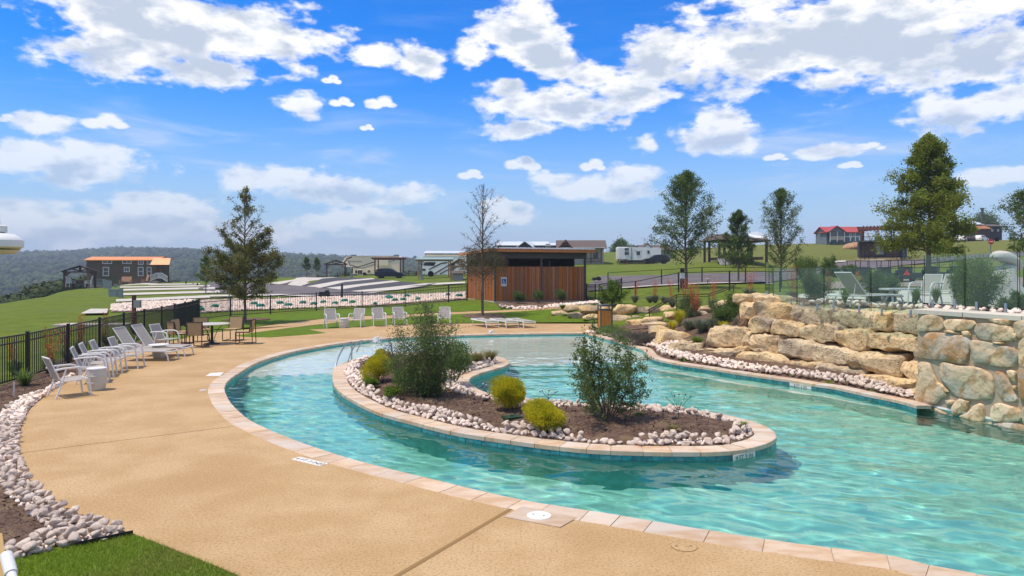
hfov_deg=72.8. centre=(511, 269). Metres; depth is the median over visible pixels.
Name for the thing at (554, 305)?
bed edge stones
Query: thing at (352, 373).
island rock border
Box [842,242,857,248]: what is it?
dirt mound
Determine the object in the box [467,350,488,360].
grass tuft
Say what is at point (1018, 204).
young tree
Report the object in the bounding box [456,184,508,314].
young tree
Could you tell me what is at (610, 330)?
creeping shrub
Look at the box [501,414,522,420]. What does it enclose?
irrigation box
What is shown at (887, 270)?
golf cart
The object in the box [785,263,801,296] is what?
red yucca
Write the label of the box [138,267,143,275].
window
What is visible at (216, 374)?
deck marker slab
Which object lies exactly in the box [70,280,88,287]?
patio table
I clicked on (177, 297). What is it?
concrete strip
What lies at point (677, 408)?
garden spray light
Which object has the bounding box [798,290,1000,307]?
terrace gravel
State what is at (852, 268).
shrub
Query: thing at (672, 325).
spiky plant
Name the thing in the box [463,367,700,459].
island wall
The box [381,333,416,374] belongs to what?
shrub
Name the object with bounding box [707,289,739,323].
shrub
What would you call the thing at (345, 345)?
pool handrail
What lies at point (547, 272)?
timber restroom
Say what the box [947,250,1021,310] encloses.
shrub
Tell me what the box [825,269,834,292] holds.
red yucca
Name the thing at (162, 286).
concrete strip
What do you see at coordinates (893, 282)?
shrub
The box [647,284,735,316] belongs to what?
handrail
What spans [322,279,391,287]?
asphalt pad
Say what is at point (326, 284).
concrete pad
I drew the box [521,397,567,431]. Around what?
golden shrub
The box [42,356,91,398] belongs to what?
armchair
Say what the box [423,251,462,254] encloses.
roof
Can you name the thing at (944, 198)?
young tree
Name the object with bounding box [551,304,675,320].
boulder wall
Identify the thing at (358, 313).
armchair
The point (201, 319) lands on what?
dining chair
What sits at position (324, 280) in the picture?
asphalt pad
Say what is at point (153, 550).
lawn
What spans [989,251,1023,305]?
white canopy form
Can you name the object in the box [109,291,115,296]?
door
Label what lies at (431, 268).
motorhome
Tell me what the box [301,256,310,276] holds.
young tree
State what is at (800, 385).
depth marker
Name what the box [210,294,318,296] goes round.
road kerb
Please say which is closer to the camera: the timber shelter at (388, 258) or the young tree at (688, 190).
the young tree at (688, 190)
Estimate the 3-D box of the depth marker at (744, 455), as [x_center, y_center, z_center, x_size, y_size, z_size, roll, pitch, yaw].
[3.492,2.815,10.451,0.460,0.110,0.012,0,0,-29]
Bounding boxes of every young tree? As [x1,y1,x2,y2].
[193,256,214,293]
[201,186,285,322]
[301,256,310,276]
[311,257,320,276]
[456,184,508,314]
[644,169,724,288]
[713,209,756,281]
[757,187,806,287]
[870,132,985,273]
[933,255,943,273]
[990,187,1023,252]
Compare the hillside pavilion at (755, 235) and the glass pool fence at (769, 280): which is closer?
the glass pool fence at (769, 280)
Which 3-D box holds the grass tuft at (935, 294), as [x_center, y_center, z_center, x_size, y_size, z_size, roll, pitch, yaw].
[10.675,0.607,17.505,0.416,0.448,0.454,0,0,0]
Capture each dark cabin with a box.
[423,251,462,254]
[496,242,547,247]
[517,241,534,247]
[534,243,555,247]
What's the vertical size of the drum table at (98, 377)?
0.500 m
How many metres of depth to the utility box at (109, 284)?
83.85 m
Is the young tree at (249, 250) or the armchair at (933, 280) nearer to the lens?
the armchair at (933, 280)
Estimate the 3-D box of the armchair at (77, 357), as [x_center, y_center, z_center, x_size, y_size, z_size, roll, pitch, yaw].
[-10.145,2.271,16.728,0.802,0.870,0.642,0,0,-26]
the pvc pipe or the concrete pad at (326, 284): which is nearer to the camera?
the pvc pipe
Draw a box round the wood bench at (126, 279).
[119,277,131,283]
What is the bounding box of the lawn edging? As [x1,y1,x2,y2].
[75,530,132,545]
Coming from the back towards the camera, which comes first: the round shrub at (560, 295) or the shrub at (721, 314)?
the round shrub at (560, 295)
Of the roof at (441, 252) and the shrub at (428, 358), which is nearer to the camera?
the shrub at (428, 358)
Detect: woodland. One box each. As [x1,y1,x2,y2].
[0,245,423,295]
[0,270,436,303]
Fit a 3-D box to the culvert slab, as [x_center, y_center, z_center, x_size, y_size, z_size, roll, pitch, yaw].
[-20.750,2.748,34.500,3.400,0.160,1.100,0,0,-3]
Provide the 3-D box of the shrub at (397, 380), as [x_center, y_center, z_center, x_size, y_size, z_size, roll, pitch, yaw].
[-2.017,2.211,14.689,1.298,0.937,1.361,0,0,-39]
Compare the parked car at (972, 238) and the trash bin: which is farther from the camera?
the parked car at (972, 238)
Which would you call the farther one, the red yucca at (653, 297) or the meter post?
the red yucca at (653, 297)
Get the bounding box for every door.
[96,280,101,284]
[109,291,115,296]
[876,243,883,254]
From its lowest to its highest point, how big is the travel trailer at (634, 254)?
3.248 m
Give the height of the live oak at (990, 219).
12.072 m
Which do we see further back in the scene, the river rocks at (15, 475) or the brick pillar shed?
the brick pillar shed
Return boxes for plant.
[361,377,379,385]
[383,385,403,398]
[642,296,652,302]
[660,296,671,303]
[665,320,676,329]
[670,310,685,324]
[679,317,700,330]
[687,316,712,332]
[691,335,706,342]
[703,318,723,327]
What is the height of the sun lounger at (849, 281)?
0.933 m
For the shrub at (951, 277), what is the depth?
19.01 m
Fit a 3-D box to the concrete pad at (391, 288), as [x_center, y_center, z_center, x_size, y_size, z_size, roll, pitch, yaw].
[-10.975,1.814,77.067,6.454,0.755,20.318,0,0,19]
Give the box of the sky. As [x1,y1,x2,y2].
[0,0,1023,257]
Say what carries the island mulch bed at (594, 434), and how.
on the island coping at (763, 437)
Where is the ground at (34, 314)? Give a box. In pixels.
[0,240,1023,557]
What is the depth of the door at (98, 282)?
95.57 m
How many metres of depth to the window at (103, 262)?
111.91 m
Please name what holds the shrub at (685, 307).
on the pool edge bed at (694, 331)
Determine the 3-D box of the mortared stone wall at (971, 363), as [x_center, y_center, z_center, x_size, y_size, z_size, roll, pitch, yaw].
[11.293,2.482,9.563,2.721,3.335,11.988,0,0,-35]
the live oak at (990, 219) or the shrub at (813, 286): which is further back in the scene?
the live oak at (990, 219)
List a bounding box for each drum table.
[86,366,106,390]
[149,343,168,358]
[339,318,347,327]
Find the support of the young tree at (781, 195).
on the ground at (34, 314)
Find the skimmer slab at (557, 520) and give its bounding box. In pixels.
[504,506,576,527]
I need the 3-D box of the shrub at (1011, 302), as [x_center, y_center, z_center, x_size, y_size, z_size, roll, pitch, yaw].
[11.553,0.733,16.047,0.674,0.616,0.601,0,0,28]
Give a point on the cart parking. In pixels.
(906, 282)
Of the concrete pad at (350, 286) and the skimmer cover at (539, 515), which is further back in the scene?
the concrete pad at (350, 286)
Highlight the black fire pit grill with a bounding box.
[319,290,329,296]
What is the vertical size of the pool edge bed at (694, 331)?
1.921 m
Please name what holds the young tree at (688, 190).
on the ground at (34, 314)
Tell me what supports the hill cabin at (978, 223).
on the ground at (34, 314)
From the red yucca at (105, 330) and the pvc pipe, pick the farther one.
the red yucca at (105, 330)
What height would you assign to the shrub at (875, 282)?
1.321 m
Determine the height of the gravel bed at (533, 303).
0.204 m
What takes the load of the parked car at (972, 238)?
on the ground at (34, 314)
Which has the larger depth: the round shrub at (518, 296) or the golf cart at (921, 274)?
the golf cart at (921, 274)
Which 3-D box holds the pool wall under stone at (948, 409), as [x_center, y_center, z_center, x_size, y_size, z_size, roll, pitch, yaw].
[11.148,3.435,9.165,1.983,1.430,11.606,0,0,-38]
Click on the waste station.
(681, 277)
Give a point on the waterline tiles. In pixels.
(622, 457)
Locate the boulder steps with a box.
[626,300,726,343]
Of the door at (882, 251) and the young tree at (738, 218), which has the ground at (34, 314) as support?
the young tree at (738, 218)
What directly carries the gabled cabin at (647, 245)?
on the ground at (34, 314)
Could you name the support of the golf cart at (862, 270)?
on the cart parking
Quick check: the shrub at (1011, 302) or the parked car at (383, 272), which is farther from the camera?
the parked car at (383, 272)
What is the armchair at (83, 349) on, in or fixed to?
on the deck
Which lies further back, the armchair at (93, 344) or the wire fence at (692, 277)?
the wire fence at (692, 277)
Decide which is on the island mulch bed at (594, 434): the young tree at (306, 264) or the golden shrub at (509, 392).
the golden shrub at (509, 392)
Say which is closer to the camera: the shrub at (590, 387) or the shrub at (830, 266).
the shrub at (590, 387)
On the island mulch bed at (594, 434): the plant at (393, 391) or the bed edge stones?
the plant at (393, 391)
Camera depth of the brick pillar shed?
91.00 m
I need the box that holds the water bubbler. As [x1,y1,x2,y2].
[369,334,382,342]
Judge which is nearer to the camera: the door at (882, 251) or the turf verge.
the turf verge
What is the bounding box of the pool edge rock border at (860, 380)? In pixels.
[585,330,914,398]
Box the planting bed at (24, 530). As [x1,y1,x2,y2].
[0,339,167,544]
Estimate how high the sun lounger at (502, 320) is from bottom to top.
0.350 m
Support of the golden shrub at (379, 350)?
on the island mulch bed at (594, 434)
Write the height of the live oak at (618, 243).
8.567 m
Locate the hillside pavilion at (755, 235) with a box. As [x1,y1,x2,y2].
[699,231,773,266]
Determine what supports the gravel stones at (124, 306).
on the gravel bed
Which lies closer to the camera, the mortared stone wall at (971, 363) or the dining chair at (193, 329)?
the mortared stone wall at (971, 363)
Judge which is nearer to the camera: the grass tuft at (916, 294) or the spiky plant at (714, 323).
the grass tuft at (916, 294)
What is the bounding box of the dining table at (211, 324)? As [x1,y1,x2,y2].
[203,322,229,344]
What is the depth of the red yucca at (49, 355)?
18.64 m
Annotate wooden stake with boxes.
[0,533,4,575]
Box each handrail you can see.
[334,340,362,367]
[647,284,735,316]
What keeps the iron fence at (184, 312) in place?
on the ground at (34, 314)
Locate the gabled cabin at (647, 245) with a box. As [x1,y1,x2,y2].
[637,243,672,258]
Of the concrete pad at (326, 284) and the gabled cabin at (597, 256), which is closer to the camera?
the concrete pad at (326, 284)
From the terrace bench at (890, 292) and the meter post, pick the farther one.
the meter post
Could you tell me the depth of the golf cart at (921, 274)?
58.67 m
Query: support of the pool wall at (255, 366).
on the ground at (34, 314)
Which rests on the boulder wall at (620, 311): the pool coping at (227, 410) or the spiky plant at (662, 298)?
the spiky plant at (662, 298)
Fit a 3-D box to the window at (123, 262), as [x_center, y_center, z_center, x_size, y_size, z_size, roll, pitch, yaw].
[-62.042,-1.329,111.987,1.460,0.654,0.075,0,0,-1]
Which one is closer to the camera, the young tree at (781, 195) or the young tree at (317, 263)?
the young tree at (781, 195)
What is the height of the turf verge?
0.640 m
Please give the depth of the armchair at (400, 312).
34.29 m
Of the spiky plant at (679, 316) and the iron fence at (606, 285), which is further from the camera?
the iron fence at (606, 285)
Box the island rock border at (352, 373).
[343,352,752,445]
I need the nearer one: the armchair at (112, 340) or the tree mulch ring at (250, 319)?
the armchair at (112, 340)
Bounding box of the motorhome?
[422,255,466,276]
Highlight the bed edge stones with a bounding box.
[499,300,599,309]
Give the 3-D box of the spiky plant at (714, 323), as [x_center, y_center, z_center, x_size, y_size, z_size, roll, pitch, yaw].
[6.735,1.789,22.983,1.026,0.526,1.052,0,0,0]
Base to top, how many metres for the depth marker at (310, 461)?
0.008 m
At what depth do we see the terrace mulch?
19.92 m
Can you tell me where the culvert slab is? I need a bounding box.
[52,323,126,326]
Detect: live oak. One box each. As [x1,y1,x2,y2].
[606,234,631,251]
[966,208,1009,234]
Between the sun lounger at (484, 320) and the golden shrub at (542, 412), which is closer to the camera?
the golden shrub at (542, 412)
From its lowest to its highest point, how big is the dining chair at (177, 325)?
0.895 m
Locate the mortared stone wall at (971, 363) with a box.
[912,308,1023,430]
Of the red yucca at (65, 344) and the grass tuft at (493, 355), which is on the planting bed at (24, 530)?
the red yucca at (65, 344)
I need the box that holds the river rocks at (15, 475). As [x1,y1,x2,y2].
[0,373,123,558]
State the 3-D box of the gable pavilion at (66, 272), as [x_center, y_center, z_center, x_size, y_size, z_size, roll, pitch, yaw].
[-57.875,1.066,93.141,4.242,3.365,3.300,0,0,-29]
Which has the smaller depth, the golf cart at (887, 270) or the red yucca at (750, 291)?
the red yucca at (750, 291)
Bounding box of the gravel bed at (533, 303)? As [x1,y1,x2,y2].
[497,299,588,307]
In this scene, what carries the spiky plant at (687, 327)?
on the pool edge bed at (694, 331)
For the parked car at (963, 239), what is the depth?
142.96 m
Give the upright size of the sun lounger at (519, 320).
0.350 m
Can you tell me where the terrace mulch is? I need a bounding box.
[794,297,1003,350]
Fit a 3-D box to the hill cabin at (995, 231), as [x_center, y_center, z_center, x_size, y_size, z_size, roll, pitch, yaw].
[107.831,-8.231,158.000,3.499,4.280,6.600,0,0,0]
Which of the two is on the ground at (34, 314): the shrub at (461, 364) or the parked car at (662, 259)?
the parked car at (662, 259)
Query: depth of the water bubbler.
26.77 m
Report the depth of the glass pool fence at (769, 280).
18.48 m
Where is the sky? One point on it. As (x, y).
(357, 127)
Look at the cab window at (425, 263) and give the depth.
118.99 m
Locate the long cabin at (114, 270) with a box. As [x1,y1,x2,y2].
[83,257,179,288]
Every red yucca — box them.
[5,335,24,374]
[7,367,38,385]
[39,327,62,372]
[59,320,77,360]
[74,314,88,352]
[101,310,112,344]
[629,280,639,302]
[647,277,660,302]
[665,281,677,307]
[678,278,689,303]
[684,282,705,316]
[704,275,718,307]
[738,266,758,293]
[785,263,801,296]
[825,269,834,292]
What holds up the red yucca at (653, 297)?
on the pool edge bed at (694, 331)
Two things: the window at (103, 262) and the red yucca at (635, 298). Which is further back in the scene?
the window at (103, 262)
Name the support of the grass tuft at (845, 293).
on the terrace mulch
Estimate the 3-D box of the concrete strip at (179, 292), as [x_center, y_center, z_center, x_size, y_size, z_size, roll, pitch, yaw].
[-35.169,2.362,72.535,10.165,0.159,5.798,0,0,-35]
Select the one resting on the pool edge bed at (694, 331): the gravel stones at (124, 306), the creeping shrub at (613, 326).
the creeping shrub at (613, 326)
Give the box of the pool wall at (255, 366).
[225,334,995,423]
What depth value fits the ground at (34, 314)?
57.87 m
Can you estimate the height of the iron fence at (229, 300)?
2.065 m
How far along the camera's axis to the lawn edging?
6.95 m
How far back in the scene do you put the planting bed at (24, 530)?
8.10 m
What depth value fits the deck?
8.07 m
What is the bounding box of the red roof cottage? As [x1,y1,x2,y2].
[813,226,864,244]
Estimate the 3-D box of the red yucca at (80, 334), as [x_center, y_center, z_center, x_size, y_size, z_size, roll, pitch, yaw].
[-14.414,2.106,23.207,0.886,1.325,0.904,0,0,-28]
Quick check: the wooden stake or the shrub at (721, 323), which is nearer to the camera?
the wooden stake
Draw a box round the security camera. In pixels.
[0,225,23,253]
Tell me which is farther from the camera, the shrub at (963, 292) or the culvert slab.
the culvert slab
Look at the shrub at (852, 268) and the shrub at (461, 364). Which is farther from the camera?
the shrub at (852, 268)
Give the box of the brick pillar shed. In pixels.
[451,271,464,280]
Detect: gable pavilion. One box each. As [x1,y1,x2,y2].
[60,265,98,290]
[325,260,346,276]
[448,259,466,280]
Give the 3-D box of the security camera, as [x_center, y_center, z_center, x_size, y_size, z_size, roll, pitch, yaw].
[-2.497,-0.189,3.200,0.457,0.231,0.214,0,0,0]
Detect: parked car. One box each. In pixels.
[374,268,404,277]
[642,255,669,263]
[954,235,967,241]
[963,235,975,241]
[975,235,988,240]
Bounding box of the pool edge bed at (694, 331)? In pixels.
[599,312,932,405]
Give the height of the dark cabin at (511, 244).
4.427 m
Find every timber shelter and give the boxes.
[371,257,406,272]
[414,258,454,278]
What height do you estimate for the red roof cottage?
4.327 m
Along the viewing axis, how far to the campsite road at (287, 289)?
78.41 m
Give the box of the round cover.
[671,541,697,551]
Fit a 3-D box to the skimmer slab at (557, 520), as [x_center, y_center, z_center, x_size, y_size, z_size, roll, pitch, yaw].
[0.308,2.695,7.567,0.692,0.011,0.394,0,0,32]
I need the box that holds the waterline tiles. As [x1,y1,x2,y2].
[333,354,916,460]
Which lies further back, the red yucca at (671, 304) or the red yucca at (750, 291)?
the red yucca at (671, 304)
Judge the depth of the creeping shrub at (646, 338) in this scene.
24.67 m
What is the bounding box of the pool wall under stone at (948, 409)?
[932,405,1023,424]
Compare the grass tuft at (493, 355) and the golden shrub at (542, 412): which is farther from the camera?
the grass tuft at (493, 355)
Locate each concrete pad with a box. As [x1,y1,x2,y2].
[82,309,107,312]
[272,278,314,283]
[288,277,333,285]
[310,278,373,287]
[329,280,398,288]
[356,282,464,292]
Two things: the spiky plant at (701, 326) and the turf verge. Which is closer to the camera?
the spiky plant at (701, 326)
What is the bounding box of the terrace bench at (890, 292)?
[879,288,922,302]
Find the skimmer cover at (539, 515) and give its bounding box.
[527,511,550,519]
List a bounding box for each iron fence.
[0,299,199,383]
[198,285,447,317]
[586,278,621,299]
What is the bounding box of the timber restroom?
[458,247,595,302]
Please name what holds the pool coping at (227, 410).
on the deck
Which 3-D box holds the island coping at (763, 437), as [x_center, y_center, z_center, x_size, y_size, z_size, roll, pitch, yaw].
[-0.775,2.762,15.865,5.868,0.146,13.522,0,0,-27]
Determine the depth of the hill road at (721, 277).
62.92 m
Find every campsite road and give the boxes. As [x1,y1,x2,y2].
[198,282,369,295]
[350,291,463,294]
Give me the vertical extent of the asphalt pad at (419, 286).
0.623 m
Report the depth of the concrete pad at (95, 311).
43.06 m
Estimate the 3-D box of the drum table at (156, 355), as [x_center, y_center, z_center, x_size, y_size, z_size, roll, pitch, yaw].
[-10.850,2.490,21.350,0.589,0.420,0.589,0,0,-11]
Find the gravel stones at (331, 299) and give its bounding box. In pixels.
[202,291,464,312]
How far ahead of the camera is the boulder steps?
25.75 m
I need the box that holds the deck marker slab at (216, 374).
[206,372,223,375]
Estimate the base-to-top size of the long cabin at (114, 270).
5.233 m
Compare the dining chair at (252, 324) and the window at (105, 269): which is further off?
the window at (105, 269)
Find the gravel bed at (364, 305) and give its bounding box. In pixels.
[202,297,464,312]
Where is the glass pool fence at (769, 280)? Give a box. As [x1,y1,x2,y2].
[765,253,1019,317]
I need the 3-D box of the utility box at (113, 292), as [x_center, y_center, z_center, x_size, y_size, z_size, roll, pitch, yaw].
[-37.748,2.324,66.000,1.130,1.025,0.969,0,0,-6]
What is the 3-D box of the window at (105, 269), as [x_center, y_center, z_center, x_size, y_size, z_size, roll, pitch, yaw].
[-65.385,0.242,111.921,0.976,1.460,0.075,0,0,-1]
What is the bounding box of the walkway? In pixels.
[254,305,580,328]
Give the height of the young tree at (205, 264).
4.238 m
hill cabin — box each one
[942,221,983,241]
[972,208,991,237]
[984,224,1001,239]
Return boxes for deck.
[20,323,912,575]
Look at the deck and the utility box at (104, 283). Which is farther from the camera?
the utility box at (104, 283)
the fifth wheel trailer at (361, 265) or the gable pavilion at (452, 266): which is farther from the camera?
the fifth wheel trailer at (361, 265)
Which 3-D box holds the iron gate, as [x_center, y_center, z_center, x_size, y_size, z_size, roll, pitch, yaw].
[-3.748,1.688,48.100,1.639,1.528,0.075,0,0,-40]
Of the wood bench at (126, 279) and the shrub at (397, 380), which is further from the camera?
the wood bench at (126, 279)
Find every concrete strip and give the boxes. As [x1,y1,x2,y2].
[116,295,209,301]
[118,283,199,285]
[120,285,209,287]
[123,287,214,290]
[123,290,219,294]
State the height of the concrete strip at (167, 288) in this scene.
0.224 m
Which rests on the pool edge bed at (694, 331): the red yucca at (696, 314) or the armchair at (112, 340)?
the red yucca at (696, 314)
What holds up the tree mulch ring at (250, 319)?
on the turf verge
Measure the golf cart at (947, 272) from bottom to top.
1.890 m
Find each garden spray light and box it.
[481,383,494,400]
[665,390,690,418]
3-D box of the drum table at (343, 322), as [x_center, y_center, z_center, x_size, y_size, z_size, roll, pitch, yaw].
[-7.880,2.475,32.500,0.424,0.450,0.424,0,0,-11]
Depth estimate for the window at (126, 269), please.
111.97 m
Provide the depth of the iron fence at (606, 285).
49.44 m
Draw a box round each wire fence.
[598,266,1023,300]
[607,267,772,283]
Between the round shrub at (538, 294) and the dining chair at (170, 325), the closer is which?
the dining chair at (170, 325)
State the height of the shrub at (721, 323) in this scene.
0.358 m
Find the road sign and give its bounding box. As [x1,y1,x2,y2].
[988,237,998,269]
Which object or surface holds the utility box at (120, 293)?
on the ground at (34, 314)
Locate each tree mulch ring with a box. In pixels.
[222,318,269,320]
[462,313,505,317]
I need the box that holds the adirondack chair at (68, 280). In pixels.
[65,276,71,286]
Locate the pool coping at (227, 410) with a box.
[208,332,987,575]
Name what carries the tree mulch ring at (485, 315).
on the turf wedge
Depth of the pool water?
10.15 m
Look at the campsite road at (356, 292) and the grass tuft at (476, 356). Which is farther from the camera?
the campsite road at (356, 292)
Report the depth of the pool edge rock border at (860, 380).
18.02 m
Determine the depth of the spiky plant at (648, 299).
35.90 m
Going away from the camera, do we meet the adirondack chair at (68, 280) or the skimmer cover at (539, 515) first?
the skimmer cover at (539, 515)
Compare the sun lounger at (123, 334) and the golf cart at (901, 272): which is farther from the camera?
the golf cart at (901, 272)
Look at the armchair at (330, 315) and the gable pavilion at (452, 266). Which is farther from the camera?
the gable pavilion at (452, 266)
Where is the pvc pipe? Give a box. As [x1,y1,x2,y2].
[0,550,17,575]
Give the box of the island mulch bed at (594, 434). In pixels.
[346,357,753,445]
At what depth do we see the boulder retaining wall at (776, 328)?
18.50 m
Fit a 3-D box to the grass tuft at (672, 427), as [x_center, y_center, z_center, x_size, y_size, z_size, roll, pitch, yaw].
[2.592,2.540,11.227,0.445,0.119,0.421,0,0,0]
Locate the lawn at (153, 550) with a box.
[16,536,232,575]
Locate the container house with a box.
[856,225,908,259]
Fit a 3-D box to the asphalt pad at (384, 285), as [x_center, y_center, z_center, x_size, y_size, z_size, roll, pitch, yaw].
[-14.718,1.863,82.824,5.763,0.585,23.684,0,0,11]
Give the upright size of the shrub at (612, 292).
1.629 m
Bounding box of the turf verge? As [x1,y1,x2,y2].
[208,301,500,328]
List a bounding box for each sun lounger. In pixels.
[102,326,178,360]
[122,323,193,356]
[471,318,498,327]
[489,318,518,327]
[506,318,535,327]
[827,272,903,306]
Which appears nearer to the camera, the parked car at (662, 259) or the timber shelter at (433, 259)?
the timber shelter at (433, 259)
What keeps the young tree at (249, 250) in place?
on the turf verge
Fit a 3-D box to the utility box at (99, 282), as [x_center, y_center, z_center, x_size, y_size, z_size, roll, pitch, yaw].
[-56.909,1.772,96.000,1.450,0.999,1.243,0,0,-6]
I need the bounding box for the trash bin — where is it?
[597,304,612,326]
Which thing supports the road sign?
on the ground at (34, 314)
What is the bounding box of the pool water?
[225,336,1023,575]
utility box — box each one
[92,279,105,286]
[103,280,108,288]
[107,281,111,288]
[108,289,118,296]
[119,289,122,297]
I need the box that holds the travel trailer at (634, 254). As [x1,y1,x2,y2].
[616,247,660,263]
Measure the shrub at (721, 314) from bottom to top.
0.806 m
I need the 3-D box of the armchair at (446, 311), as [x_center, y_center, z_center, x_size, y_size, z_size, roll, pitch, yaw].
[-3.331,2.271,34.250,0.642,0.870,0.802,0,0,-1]
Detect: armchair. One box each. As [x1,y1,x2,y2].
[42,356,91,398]
[70,346,110,384]
[78,342,117,376]
[89,339,127,372]
[107,336,144,369]
[149,323,180,350]
[324,309,339,327]
[348,308,364,327]
[371,308,386,326]
[392,307,406,325]
[437,307,450,323]
[907,274,943,305]
[930,274,952,303]
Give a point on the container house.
(864, 251)
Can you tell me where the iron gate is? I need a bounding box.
[448,283,467,301]
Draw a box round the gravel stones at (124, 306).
[110,299,195,311]
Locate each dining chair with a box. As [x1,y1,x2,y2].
[165,321,189,343]
[169,318,192,343]
[185,322,209,347]
[192,317,210,341]
[222,316,243,340]
[235,319,255,343]
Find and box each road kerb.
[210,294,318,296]
[622,281,764,287]
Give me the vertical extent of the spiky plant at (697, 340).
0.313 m
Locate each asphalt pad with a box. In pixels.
[302,277,365,285]
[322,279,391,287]
[343,282,421,290]
[392,282,439,290]
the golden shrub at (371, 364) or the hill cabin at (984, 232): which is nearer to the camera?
the golden shrub at (371, 364)
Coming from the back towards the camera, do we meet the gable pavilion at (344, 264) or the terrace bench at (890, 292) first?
the gable pavilion at (344, 264)
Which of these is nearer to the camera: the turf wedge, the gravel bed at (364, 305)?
the turf wedge
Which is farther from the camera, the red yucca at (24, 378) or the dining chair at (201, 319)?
the dining chair at (201, 319)
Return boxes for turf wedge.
[238,309,596,336]
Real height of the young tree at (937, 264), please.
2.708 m
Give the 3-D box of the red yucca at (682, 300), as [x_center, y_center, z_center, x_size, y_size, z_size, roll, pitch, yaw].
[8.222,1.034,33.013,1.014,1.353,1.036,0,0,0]
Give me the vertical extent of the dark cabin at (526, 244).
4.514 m
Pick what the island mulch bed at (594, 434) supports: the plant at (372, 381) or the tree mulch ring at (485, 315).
the plant at (372, 381)
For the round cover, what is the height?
0.006 m
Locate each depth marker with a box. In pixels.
[291,457,327,465]
[733,452,754,459]
[790,383,810,388]
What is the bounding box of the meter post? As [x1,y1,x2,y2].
[132,295,141,311]
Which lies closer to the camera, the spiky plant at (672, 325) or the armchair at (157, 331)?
the armchair at (157, 331)
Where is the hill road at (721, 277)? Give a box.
[589,251,1023,290]
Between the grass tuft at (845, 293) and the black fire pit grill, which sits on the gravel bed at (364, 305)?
the black fire pit grill
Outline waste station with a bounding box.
[680,268,684,290]
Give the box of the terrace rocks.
[809,298,1023,313]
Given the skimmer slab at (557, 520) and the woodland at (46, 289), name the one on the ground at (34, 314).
the woodland at (46, 289)
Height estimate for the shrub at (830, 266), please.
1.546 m
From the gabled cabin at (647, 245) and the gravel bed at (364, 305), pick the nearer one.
the gravel bed at (364, 305)
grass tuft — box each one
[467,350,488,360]
[476,348,500,360]
[662,421,683,429]
[838,287,850,302]
[909,287,921,302]
[930,287,942,302]
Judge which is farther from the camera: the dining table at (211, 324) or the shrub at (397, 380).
the dining table at (211, 324)
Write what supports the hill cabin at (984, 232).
on the ground at (34, 314)
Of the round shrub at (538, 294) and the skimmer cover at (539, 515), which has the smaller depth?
the skimmer cover at (539, 515)
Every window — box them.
[102,261,111,263]
[103,267,108,275]
[122,261,131,263]
[124,267,129,271]
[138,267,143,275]
[423,262,435,265]
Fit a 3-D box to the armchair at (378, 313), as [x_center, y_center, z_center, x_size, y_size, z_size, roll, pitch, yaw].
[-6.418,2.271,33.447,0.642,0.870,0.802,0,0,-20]
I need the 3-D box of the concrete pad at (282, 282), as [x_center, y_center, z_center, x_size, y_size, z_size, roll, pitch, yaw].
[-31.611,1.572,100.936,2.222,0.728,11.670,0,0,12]
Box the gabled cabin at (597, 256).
[556,240,606,263]
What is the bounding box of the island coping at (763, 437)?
[332,357,776,456]
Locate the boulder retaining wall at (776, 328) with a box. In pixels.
[668,293,923,395]
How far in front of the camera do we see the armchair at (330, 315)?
32.86 m
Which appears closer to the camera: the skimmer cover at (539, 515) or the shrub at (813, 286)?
the skimmer cover at (539, 515)
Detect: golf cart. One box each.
[846,260,870,280]
[870,260,891,277]
[888,260,914,281]
[913,260,936,279]
[939,259,960,277]
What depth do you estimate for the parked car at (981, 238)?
142.90 m
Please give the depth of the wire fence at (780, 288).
41.68 m
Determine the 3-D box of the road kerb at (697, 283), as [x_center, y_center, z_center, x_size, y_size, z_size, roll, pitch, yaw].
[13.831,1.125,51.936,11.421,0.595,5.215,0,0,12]
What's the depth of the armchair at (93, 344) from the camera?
18.30 m
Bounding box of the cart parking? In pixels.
[826,277,1022,288]
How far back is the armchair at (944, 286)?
20.79 m
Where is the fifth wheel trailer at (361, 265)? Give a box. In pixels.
[342,255,401,275]
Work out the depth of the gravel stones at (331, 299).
53.27 m
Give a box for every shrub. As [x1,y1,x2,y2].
[359,352,392,381]
[372,348,388,355]
[373,290,470,398]
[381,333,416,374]
[381,354,445,393]
[436,339,476,380]
[488,375,526,410]
[513,290,526,303]
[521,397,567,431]
[532,289,543,302]
[554,288,566,301]
[565,314,657,422]
[595,278,630,305]
[596,323,618,330]
[597,327,631,340]
[611,330,647,344]
[631,332,655,345]
[672,289,702,318]
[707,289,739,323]
[709,306,738,323]
[718,321,728,325]
[790,255,821,281]
[798,265,835,299]
[818,254,841,278]
[839,263,861,275]
[856,265,892,302]
[881,272,904,301]
[943,271,964,304]
[946,249,997,307]
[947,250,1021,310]
[996,288,1023,310]
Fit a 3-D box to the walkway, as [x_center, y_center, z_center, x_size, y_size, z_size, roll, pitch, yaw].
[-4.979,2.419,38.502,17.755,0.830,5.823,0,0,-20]

